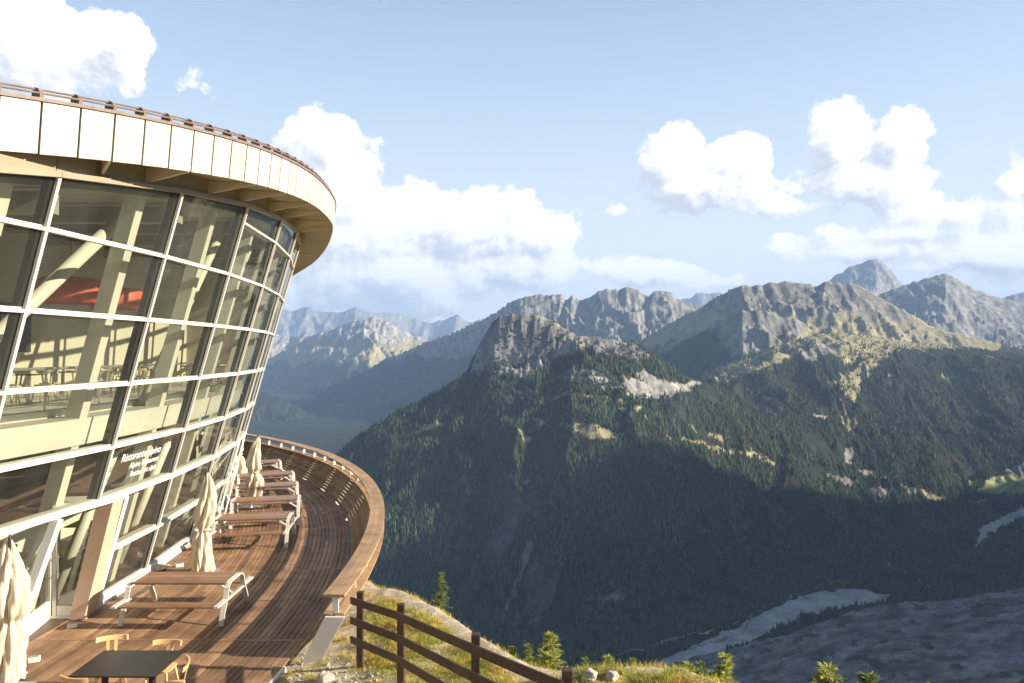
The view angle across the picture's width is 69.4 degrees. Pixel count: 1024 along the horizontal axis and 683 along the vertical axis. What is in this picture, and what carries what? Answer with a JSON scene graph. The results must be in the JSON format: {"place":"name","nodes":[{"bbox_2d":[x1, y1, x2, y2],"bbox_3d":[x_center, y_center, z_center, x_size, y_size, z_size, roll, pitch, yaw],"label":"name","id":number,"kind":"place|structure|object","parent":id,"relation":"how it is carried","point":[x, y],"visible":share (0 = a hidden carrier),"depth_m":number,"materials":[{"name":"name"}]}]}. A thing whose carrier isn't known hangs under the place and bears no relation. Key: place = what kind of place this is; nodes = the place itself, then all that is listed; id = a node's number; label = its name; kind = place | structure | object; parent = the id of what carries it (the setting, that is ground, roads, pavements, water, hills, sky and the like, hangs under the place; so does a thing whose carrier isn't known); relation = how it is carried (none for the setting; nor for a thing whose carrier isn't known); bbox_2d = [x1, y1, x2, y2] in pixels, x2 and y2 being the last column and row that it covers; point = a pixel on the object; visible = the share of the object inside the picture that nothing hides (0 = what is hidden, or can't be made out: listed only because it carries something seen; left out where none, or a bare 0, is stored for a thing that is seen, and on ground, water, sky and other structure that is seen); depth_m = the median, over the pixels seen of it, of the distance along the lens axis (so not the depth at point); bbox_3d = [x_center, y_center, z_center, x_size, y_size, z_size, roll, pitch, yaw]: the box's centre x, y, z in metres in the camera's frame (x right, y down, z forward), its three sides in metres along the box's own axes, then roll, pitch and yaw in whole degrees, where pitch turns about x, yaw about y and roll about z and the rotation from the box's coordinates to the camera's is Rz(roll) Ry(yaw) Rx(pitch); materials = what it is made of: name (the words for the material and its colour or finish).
{"place":"outdoors","nodes":[
{"label":"outdoors","id":0,"kind":"place"},
{"bbox_2d":[19,552,26,560],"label":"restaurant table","id":1,"kind":"object","parent":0,"point":[23,555],"depth_m":17.26,"materials":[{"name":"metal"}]},
{"bbox_2d":[64,520,92,552],"bbox_3d":[-11.500,5.409,20.525,1.400,0.740,0.800,0,-1,-6],"label":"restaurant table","id":2,"kind":"object","parent":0,"point":[74,525],"visible":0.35,"depth_m":20.37,"materials":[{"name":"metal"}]},
{"bbox_2d":[186,332,319,366],"bbox_3d":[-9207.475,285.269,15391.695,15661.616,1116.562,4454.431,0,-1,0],"label":"distant mountains","id":3,"kind":"structure","parent":0,"point":[280,343],"depth_m":15634.84,"materials":[{"name":"grey stone"}]},
{"bbox_2d":[201,389,313,421],"bbox_3d":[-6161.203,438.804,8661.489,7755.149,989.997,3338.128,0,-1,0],"label":"mountain","id":4,"kind":"structure","parent":0,"point":[267,406],"depth_m":8520.91,"materials":[{"name":"stone"}]},
{"bbox_2d":[280,643,384,682],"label":"gravel","id":5,"kind":"structure","parent":0,"point":[328,667],"depth_m":12.51,"materials":[{"name":"grey gravel"}]},
{"bbox_2d":[315,670,334,682],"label":"rock","id":6,"kind":"object","parent":5,"relation":"on","point":[323,676],"visible":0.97,"depth_m":12.17,"materials":[{"name":"stone"}]},
{"bbox_2d":[243,316,427,394],"bbox_3d":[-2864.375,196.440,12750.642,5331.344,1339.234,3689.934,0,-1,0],"label":"mountain","id":7,"kind":"structure","parent":0,"point":[319,362],"depth_m":12756.66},
{"bbox_2d":[186,293,721,340],"bbox_3d":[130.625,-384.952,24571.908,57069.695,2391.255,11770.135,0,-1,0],"label":"distant mountains","id":8,"kind":"structure","parent":0,"point":[307,320],"depth_m":25693.97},
{"bbox_2d":[266,579,735,682],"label":"hillside","id":9,"kind":"structure","parent":0,"point":[349,630],"depth_m":12.84,"materials":[{"name":"green plant"}]},
{"bbox_2d":[209,505,348,666],"bbox_3d":[-13.823,6.024,23.373,16.376,0.316,46.650,0,-1,-21],"label":"deck frame","id":10,"kind":"object","parent":9,"relation":"on","point":[289,662],"visible":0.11,"depth_m":21.22,"materials":[{"name":"wood"}]},
{"bbox_2d":[19,455,349,682],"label":"deck","id":11,"kind":"structure","parent":10,"relation":"on","point":[255,639],"depth_m":15.57,"materials":[{"name":"brown wood"}]},
{"bbox_2d":[0,534,36,682],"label":"closed parasol","id":12,"kind":"object","parent":11,"relation":"on","point":[17,602],"visible":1,"depth_m":11.88,"materials":[{"name":"fabric"}]},
{"bbox_2d":[28,655,40,663],"bbox_3d":[-8.482,5.637,13.136,0.180,0.095,0.120,0,-1,-23],"label":"floor spotlight","id":13,"kind":"object","parent":11,"relation":"on","point":[34,659],"visible":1,"depth_m":13.09,"materials":[{"name":"white paint"}]},
{"bbox_2d":[67,622,77,628],"bbox_3d":[-8.772,5.661,14.775,0.180,0.095,0.120,0,-1,-23],"label":"floor spotlight","id":14,"kind":"object","parent":11,"relation":"on","point":[72,625],"visible":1,"depth_m":14.73,"materials":[{"name":"white paint"}]},
{"bbox_2d":[60,674,88,682],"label":"wooden chair","id":15,"kind":"object","parent":11,"relation":"on","point":[73,680],"visible":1,"depth_m":10.66,"materials":[{"name":"brown wood"}]},
{"bbox_2d":[94,634,128,682],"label":"wooden chair","id":16,"kind":"object","parent":11,"relation":"on","point":[108,638],"visible":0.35,"depth_m":12.25,"materials":[{"name":"brown wood"}]},
{"bbox_2d":[68,650,183,682],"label":"black table","id":17,"kind":"object","parent":11,"relation":"on","point":[106,665],"visible":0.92,"depth_m":11.27,"materials":[{"name":"laminate"}]},
{"bbox_2d":[154,564,170,570],"bbox_3d":[-8.963,5.700,18.680,0.669,0.138,0.408,0,-1,0],"label":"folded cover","id":18,"kind":"object","parent":11,"relation":"on","point":[159,567],"visible":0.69,"depth_m":18.59,"materials":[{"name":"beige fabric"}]},
{"bbox_2d":[144,639,181,682],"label":"wooden chair","id":19,"kind":"object","parent":11,"relation":"on","point":[172,665],"visible":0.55,"depth_m":12.05,"materials":[{"name":"brown wood"}]},
{"bbox_2d":[0,82,335,641],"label":"restaurant building","id":20,"kind":"structure","parent":11,"relation":"on","point":[207,238],"depth_m":16.55,"materials":[{"name":"white glass"}]},
{"bbox_2d":[9,373,20,405],"bbox_3d":[-12.195,1.157,17.843,0.494,0.803,0.491,0,-1,-11],"label":"restaurant chair","id":21,"kind":"object","parent":20,"relation":"on","point":[13,374],"visible":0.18,"depth_m":17.72,"materials":[{"name":"brown wood"}]},
{"bbox_2d":[0,302,30,351],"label":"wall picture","id":22,"kind":"object","parent":20,"relation":"attached to","point":[25,344],"depth_m":23.33,"materials":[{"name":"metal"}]},
{"bbox_2d":[9,371,27,402],"bbox_3d":[-13.000,1.178,19.328,0.494,0.803,0.491,0,-1,0],"label":"restaurant chair","id":23,"kind":"object","parent":20,"relation":"on","point":[19,372],"visible":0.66,"depth_m":19.49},
{"bbox_2d":[15,374,47,403],"bbox_3d":[-12.600,1.196,18.585,1.400,0.740,0.800,0,-1,-11],"label":"restaurant table","id":24,"kind":"object","parent":20,"relation":"on","point":[29,384],"visible":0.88,"depth_m":18.63,"materials":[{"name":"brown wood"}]},
{"bbox_2d":[0,450,82,513],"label":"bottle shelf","id":25,"kind":"object","parent":20,"relation":"on","point":[21,487],"visible":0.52,"depth_m":23.20,"materials":[{"name":"brown wood"}]},
{"bbox_2d":[31,371,57,401],"bbox_3d":[-12.202,1.178,19.328,0.494,0.803,0.491,0,-1,-6],"label":"restaurant chair","id":26,"kind":"object","parent":20,"relation":"on","point":[48,372],"visible":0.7,"depth_m":19.48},
{"bbox_2d":[0,492,92,551],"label":"service counter","id":27,"kind":"object","parent":20,"relation":"on","point":[22,539],"visible":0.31,"depth_m":20.37,"materials":[{"name":"beige metal"}]},
{"bbox_2d":[36,370,61,399],"bbox_3d":[-12.800,1.194,20.442,0.494,0.803,0.491,0,-1,0],"label":"restaurant chair","id":28,"kind":"object","parent":20,"relation":"on","point":[42,377],"visible":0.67,"depth_m":20.27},
{"bbox_2d":[45,536,87,618],"bbox_3d":[-9.058,4.517,15.265,1.115,2.400,0.164,0,-1,0],"label":"door","id":29,"kind":"structure","parent":20,"relation":"in","point":[57,611],"depth_m":15.26,"materials":[{"name":"beige metal"}]},
{"bbox_2d":[35,231,100,304],"bbox_3d":[-11.700,-1.977,19.630,1.600,1.930,1.600,0,-1,0],"label":"pendant lamp","id":30,"kind":"object","parent":20,"relation":"hanging from","point":[70,290],"visible":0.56,"depth_m":19.07,"materials":[{"name":"metal"}]},
{"bbox_2d":[66,370,76,399],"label":"restaurant chair","id":31,"kind":"object","parent":20,"relation":"on","point":[71,371],"visible":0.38,"depth_m":20.22,"materials":[{"name":"brown wood"}]},
{"bbox_2d":[58,371,109,397],"bbox_3d":[-12.400,1.233,21.185,1.400,0.740,0.800,0,-1,-11],"label":"restaurant table","id":32,"kind":"object","parent":20,"relation":"on","point":[63,382],"visible":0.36,"depth_m":21.08,"materials":[{"name":"metal"}]},
{"bbox_2d":[97,369,117,395],"bbox_3d":[-12.002,1.215,21.927,0.494,0.803,0.491,0,-1,-6],"label":"restaurant chair","id":33,"kind":"object","parent":20,"relation":"on","point":[111,370],"visible":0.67,"depth_m":22.08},
{"bbox_2d":[103,368,118,393],"bbox_3d":[-12.400,1.230,23.042,0.494,0.803,0.491,0,-1,0],"label":"restaurant chair","id":34,"kind":"object","parent":20,"relation":"on","point":[112,377],"visible":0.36,"depth_m":22.87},
{"bbox_2d":[88,287,142,309],"bbox_3d":[-12.000,-1.947,22.430,1.500,1.910,1.500,0,-1,0],"label":"pendant lamp","id":35,"kind":"object","parent":20,"relation":"hanging from","point":[129,298],"visible":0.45,"depth_m":22.05,"materials":[{"name":"metal"}]},
{"bbox_2d":[130,368,146,393],"bbox_3d":[-11.595,1.230,23.043,0.494,0.803,0.491,0,-1,-11],"label":"restaurant chair","id":36,"kind":"object","parent":20,"relation":"on","point":[141,369],"visible":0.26,"depth_m":22.86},
{"bbox_2d":[134,367,147,391],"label":"restaurant chair","id":37,"kind":"object","parent":20,"relation":"on","point":[142,377],"visible":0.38,"depth_m":24.68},
{"bbox_2d":[137,366,151,389],"bbox_3d":[-12.796,1.270,25.842,0.494,0.803,0.491,0,-1,-11],"label":"restaurant chair","id":38,"kind":"object","parent":20,"relation":"on","point":[145,373],"visible":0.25,"depth_m":25.68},
{"bbox_2d":[181,365,192,385],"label":"restaurant chair","id":39,"kind":"object","parent":20,"relation":"on","point":[185,366],"visible":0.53,"depth_m":28.25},
{"bbox_2d":[220,476,230,502],"bbox_3d":[-10.082,5.244,25.941,0.340,1.250,3.216,0,-1,-15],"label":"window pane","id":40,"kind":"structure","parent":20,"relation":"in","point":[230,476],"depth_m":25.84,"materials":[{"name":"clear glass"}]},
{"bbox_2d":[226,440,241,473],"bbox_3d":[-9.753,3.995,26.044,0.340,1.250,3.245,0,-1,-15],"label":"window pane","id":41,"kind":"structure","parent":20,"relation":"in","point":[241,440],"depth_m":26.84,"materials":[{"name":"clear glass"}]},
{"bbox_2d":[238,407,251,436],"bbox_3d":[-9.444,2.821,26.142,0.299,1.100,3.270,0,-1,-15],"label":"window pane","id":42,"kind":"structure","parent":20,"relation":"in","point":[248,411],"depth_m":26.57,"materials":[{"name":"clear glass"}]},
{"bbox_2d":[248,371,261,404],"bbox_3d":[-9.133,1.637,26.240,0.345,1.270,3.299,0,-1,-15],"label":"window pane","id":43,"kind":"structure","parent":20,"relation":"in","point":[257,380],"depth_m":26.67,"materials":[{"name":"clear glass"}]},
{"bbox_2d":[258,334,271,367],"bbox_3d":[-8.797,0.364,26.346,0.348,1.280,3.329,0,-1,-15],"label":"window pane","id":44,"kind":"structure","parent":20,"relation":"in","point":[268,342],"depth_m":26.76,"materials":[{"name":"clear glass"}]},
{"bbox_2d":[269,298,281,332],"bbox_3d":[-8.462,-0.910,26.451,0.345,1.270,3.358,0,-1,-15],"label":"window pane","id":45,"kind":"structure","parent":20,"relation":"in","point":[279,304],"depth_m":26.89,"materials":[{"name":"clear glass"}]},
{"bbox_2d":[280,262,291,297],"bbox_3d":[-8.127,-2.183,26.557,0.348,1.280,3.388,0,-1,-15],"label":"window pane","id":46,"kind":"structure","parent":20,"relation":"in","point":[289,270],"depth_m":27.01,"materials":[{"name":"clear glass"}]},
{"bbox_2d":[291,239,298,263],"bbox_3d":[-7.850,-3.271,26.646,0.244,0.898,3.408,0,-1,-14],"label":"window pane","id":47,"kind":"structure","parent":20,"relation":"in","point":[296,246],"depth_m":27.11,"materials":[{"name":"clear glass"}]},
{"bbox_2d":[161,655,190,682],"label":"wooden chair","id":48,"kind":"object","parent":11,"relation":"on","point":[187,660],"visible":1,"depth_m":11.30,"materials":[{"name":"brown wood"}]},
{"bbox_2d":[176,562,183,567],"bbox_3d":[-8.507,5.720,18.939,0.180,0.095,0.120,0,-1,-23],"label":"floor spotlight","id":49,"kind":"object","parent":11,"relation":"on","point":[179,564],"visible":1,"depth_m":18.89,"materials":[{"name":"white paint"}]},
{"bbox_2d":[110,572,253,626],"bbox_3d":[-6.850,5.335,15.576,2.120,0.785,2.000,0,-1,0],"label":"picnic table","id":50,"kind":"object","parent":11,"relation":"on","point":[152,579],"visible":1,"depth_m":15.22,"materials":[{"name":"metal"}]},
{"bbox_2d":[190,469,218,571],"bbox_3d":[-7.663,4.478,18.484,0.583,2.570,0.602,1,-1,0],"label":"closed parasol","id":51,"kind":"object","parent":11,"relation":"on","point":[202,559],"visible":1,"depth_m":18.36,"materials":[{"name":"fabric"}]},
{"bbox_2d":[226,457,238,501],"bbox_3d":[-10.444,4.754,27.282,0.598,2.290,0.604,8,2,0],"label":"closed parasol","id":52,"kind":"object","parent":11,"relation":"on","point":[229,486],"visible":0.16,"depth_m":27.20,"materials":[{"name":"fabric"}]},
{"bbox_2d":[233,440,247,486],"bbox_3d":[-11.272,4.613,30.504,0.752,2.640,0.788,0,-1,0],"label":"closed parasol","id":53,"kind":"object","parent":11,"relation":"on","point":[242,469],"visible":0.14,"depth_m":30.34,"materials":[{"name":"fabric"}]},
{"bbox_2d":[240,435,263,508],"bbox_3d":[-9.098,4.587,26.267,0.708,2.590,0.686,5,-1,0],"label":"closed parasol","id":54,"kind":"object","parent":11,"relation":"on","point":[253,477],"visible":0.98,"depth_m":26.09,"materials":[{"name":"fabric"}]},
{"bbox_2d":[210,512,296,550],"bbox_3d":[-7.450,5.417,21.375,2.120,0.785,2.000,0,-1,-8],"label":"picnic table","id":55,"kind":"object","parent":11,"relation":"on","point":[280,517],"visible":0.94,"depth_m":21.20,"materials":[{"name":"metal"}]},
{"bbox_2d":[235,471,294,496],"bbox_3d":[-9.600,5.523,28.825,2.120,0.785,2.000,0,-1,-23],"label":"picnic table","id":56,"kind":"object","parent":11,"relation":"on","point":[291,475],"visible":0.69,"depth_m":28.87,"materials":[{"name":"metal"}]},
{"bbox_2d":[229,495,301,528],"bbox_3d":[-7.950,5.454,23.975,2.120,0.785,2.000,0,-1,-14],"label":"picnic table","id":57,"kind":"object","parent":11,"relation":"on","point":[260,500],"visible":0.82,"depth_m":23.84,"materials":[{"name":"metal"}]},
{"bbox_2d":[247,459,283,479],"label":"picnic table","id":58,"kind":"object","parent":11,"relation":"on","point":[276,461],"visible":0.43,"depth_m":32.04,"materials":[{"name":"metal"}]},
{"bbox_2d":[235,481,298,509],"bbox_3d":[-8.750,5.490,26.475,2.120,0.785,2.000,0,-1,-19],"label":"picnic table","id":59,"kind":"object","parent":11,"relation":"on","point":[295,484],"visible":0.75,"depth_m":26.48,"materials":[{"name":"metal"}]},
{"bbox_2d":[198,428,384,664],"bbox_3d":[-10.579,5.694,30.392,6.359,1.775,37.191,0,-1,-31],"label":"balustrade","id":60,"kind":"object","parent":11,"relation":"attached to","point":[367,535],"visible":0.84,"depth_m":22.88,"materials":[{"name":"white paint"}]},
{"bbox_2d":[269,666,285,682],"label":"deck edge","id":61,"kind":"object","parent":10,"relation":"attached to","point":[282,670],"visible":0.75,"depth_m":12.63,"materials":[{"name":"white paint"}]},
{"bbox_2d":[431,571,453,618],"bbox_3d":[-1.866,7.084,19.469,1.361,2.143,1.188,0,-1,17],"label":"young spruce","id":62,"kind":"object","parent":9,"relation":"on","point":[441,588],"visible":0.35,"depth_m":19.40,"materials":[{"name":"green plant"}]},
{"bbox_2d":[350,591,572,682],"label":"wooden fence","id":63,"kind":"object","parent":9,"relation":"on","point":[476,651],"visible":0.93,"depth_m":10.48,"materials":[{"name":"brown wood"}]},
{"bbox_2d":[507,646,519,659],"bbox_3d":[0.062,6.384,14.384,0.725,0.917,0.726,0,-1,0],"label":"young larch","id":64,"kind":"object","parent":9,"relation":"on","point":[512,650],"visible":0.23,"depth_m":14.42,"materials":[{"name":"green plant"}]},
{"bbox_2d":[520,643,536,665],"bbox_3d":[0.331,6.950,15.065,1.149,1.655,1.084,0,-1,0],"label":"young spruce","id":65,"kind":"object","parent":9,"relation":"on","point":[528,651],"visible":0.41,"depth_m":15.09,"materials":[{"name":"green plant"}]},
{"bbox_2d":[527,630,573,669],"bbox_3d":[0.749,6.499,14.298,1.426,1.781,1.709,0,-1,-22],"label":"young larch","id":66,"kind":"object","parent":9,"relation":"on","point":[549,659],"visible":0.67,"depth_m":14.29,"materials":[{"name":"green plant"}]},
{"bbox_2d":[581,656,591,667],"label":"young spruce","id":67,"kind":"object","parent":9,"relation":"on","point":[585,660],"visible":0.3,"depth_m":13.93,"materials":[{"name":"green plant"}]},
{"bbox_2d":[581,668,597,681],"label":"rock","id":68,"kind":"object","parent":9,"relation":"on","point":[588,674],"visible":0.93,"depth_m":10.42,"materials":[{"name":"stone"}]},
{"bbox_2d":[602,654,615,665],"bbox_3d":[1.792,6.576,14.073,0.962,1.226,1.007,0,-1,0],"label":"young larch","id":69,"kind":"object","parent":9,"relation":"on","point":[607,657],"visible":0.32,"depth_m":14.12,"materials":[{"name":"green plant"}]},
{"bbox_2d":[605,670,619,680],"bbox_3d":[1.409,4.716,10.444,0.196,0.141,0.255,0,-1,-25],"label":"rock","id":70,"kind":"object","parent":9,"relation":"on","point":[610,675],"visible":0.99,"depth_m":10.37,"materials":[{"name":"stone"}]},
{"bbox_2d":[626,657,639,665],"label":"young spruce","id":71,"kind":"object","parent":9,"relation":"on","point":[631,661],"visible":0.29,"depth_m":14.50,"materials":[{"name":"green plant"}]},
{"bbox_2d":[681,660,699,673],"bbox_3d":[3.074,6.177,12.553,1.220,1.551,1.286,1,-1,-32],"label":"young larch","id":72,"kind":"object","parent":9,"relation":"on","point":[687,663],"visible":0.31,"depth_m":12.52,"materials":[{"name":"green plant"}]},
{"bbox_2d":[694,660,707,676],"bbox_3d":[3.261,6.629,12.739,1.540,2.242,1.672,0,-1,0],"label":"young spruce","id":73,"kind":"object","parent":9,"relation":"on","point":[701,663],"visible":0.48,"depth_m":12.80,"materials":[{"name":"green plant"}]},
{"bbox_2d":[704,668,718,679],"bbox_3d":[3.200,6.237,12.171,1.320,1.768,1.441,0,-1,0],"label":"young spruce","id":74,"kind":"object","parent":9,"relation":"on","point":[714,671],"visible":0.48,"depth_m":12.14,"materials":[{"name":"green plant"}]},
{"bbox_2d":[714,651,737,682],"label":"young larch","id":75,"kind":"object","parent":9,"relation":"on","point":[727,665],"visible":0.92,"depth_m":12.30,"materials":[{"name":"green plant"}]},
{"bbox_2d":[810,660,845,682],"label":"young larch","id":76,"kind":"object","parent":9,"relation":"on","point":[825,668],"visible":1,"depth_m":9.54,"materials":[{"name":"green plant"}]},
{"bbox_2d":[854,667,883,682],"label":"young spruce","id":77,"kind":"object","parent":9,"relation":"on","point":[871,677],"visible":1,"depth_m":9.33,"materials":[{"name":"green plant"}]},
{"bbox_2d":[315,287,702,408],"bbox_3d":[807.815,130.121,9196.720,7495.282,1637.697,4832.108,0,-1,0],"label":"mountain","id":78,"kind":"structure","parent":0,"point":[424,369],"depth_m":9230.60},
{"bbox_2d":[0,0,1023,322],"label":"sky","id":79,"kind":"structure","parent":0,"point":[475,157],"materials":[{"name":"blue"}]},
{"bbox_2d":[310,313,886,629],"bbox_3d":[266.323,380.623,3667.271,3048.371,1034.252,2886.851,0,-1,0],"label":"mountain","id":80,"kind":"structure","parent":0,"point":[546,587],"depth_m":2859.88,"materials":[{"name":"green plant"}]},
{"bbox_2d":[198,384,1023,670],"bbox_3d":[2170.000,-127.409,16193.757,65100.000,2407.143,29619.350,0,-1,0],"label":"valley floor","id":81,"kind":"structure","parent":0,"point":[332,426],"depth_m":6408.32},
{"bbox_2d":[654,309,816,379],"bbox_3d":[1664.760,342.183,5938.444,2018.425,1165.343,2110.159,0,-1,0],"label":"mountain","id":82,"kind":"structure","parent":0,"point":[743,332],"depth_m":5555.66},
{"bbox_2d":[635,281,1023,354],"bbox_3d":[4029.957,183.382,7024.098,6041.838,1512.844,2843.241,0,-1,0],"label":"mountain","id":83,"kind":"structure","parent":0,"point":[827,307],"depth_m":6784.52,"materials":[{"name":"grey stone"}]},
{"bbox_2d":[651,505,1023,666],"bbox_3d":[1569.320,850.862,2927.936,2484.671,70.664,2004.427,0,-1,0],"label":"river bed","id":84,"kind":"object","parent":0,"point":[791,609],"visible":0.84,"depth_m":2415.09,"materials":[{"name":"grey gravel"}]},
{"bbox_2d":[664,587,1023,682],"bbox_3d":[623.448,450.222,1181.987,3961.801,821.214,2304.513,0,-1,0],"label":"moraine","id":85,"kind":"structure","parent":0,"point":[976,639],"depth_m":1588.60,"materials":[{"name":"grey gravel"}]},
{"bbox_2d":[708,332,1023,540],"bbox_3d":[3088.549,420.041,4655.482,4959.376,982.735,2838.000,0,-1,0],"label":"mountain","id":86,"kind":"structure","parent":0,"point":[1012,481],"depth_m":4250.26,"materials":[{"name":"green plant"}]},
{"bbox_2d":[265,313,1023,665],"bbox_3d":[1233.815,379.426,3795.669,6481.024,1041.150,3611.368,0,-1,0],"label":"forest","id":87,"kind":"object","parent":86,"relation":"on","point":[935,557],"visible":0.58,"depth_m":3026.76,"materials":[{"name":"green plant"}]},
{"bbox_2d":[829,259,1023,303],"bbox_3d":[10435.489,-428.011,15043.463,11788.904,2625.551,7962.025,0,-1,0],"label":"mountain","id":88,"kind":"structure","parent":0,"point":[877,277],"depth_m":15182.40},
{"bbox_2d":[878,273,1023,349],"bbox_3d":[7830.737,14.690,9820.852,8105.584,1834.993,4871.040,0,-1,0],"label":"mountain","id":89,"kind":"structure","parent":0,"point":[945,302],"depth_m":9360.53,"materials":[{"name":"grey stone"}]}
]}

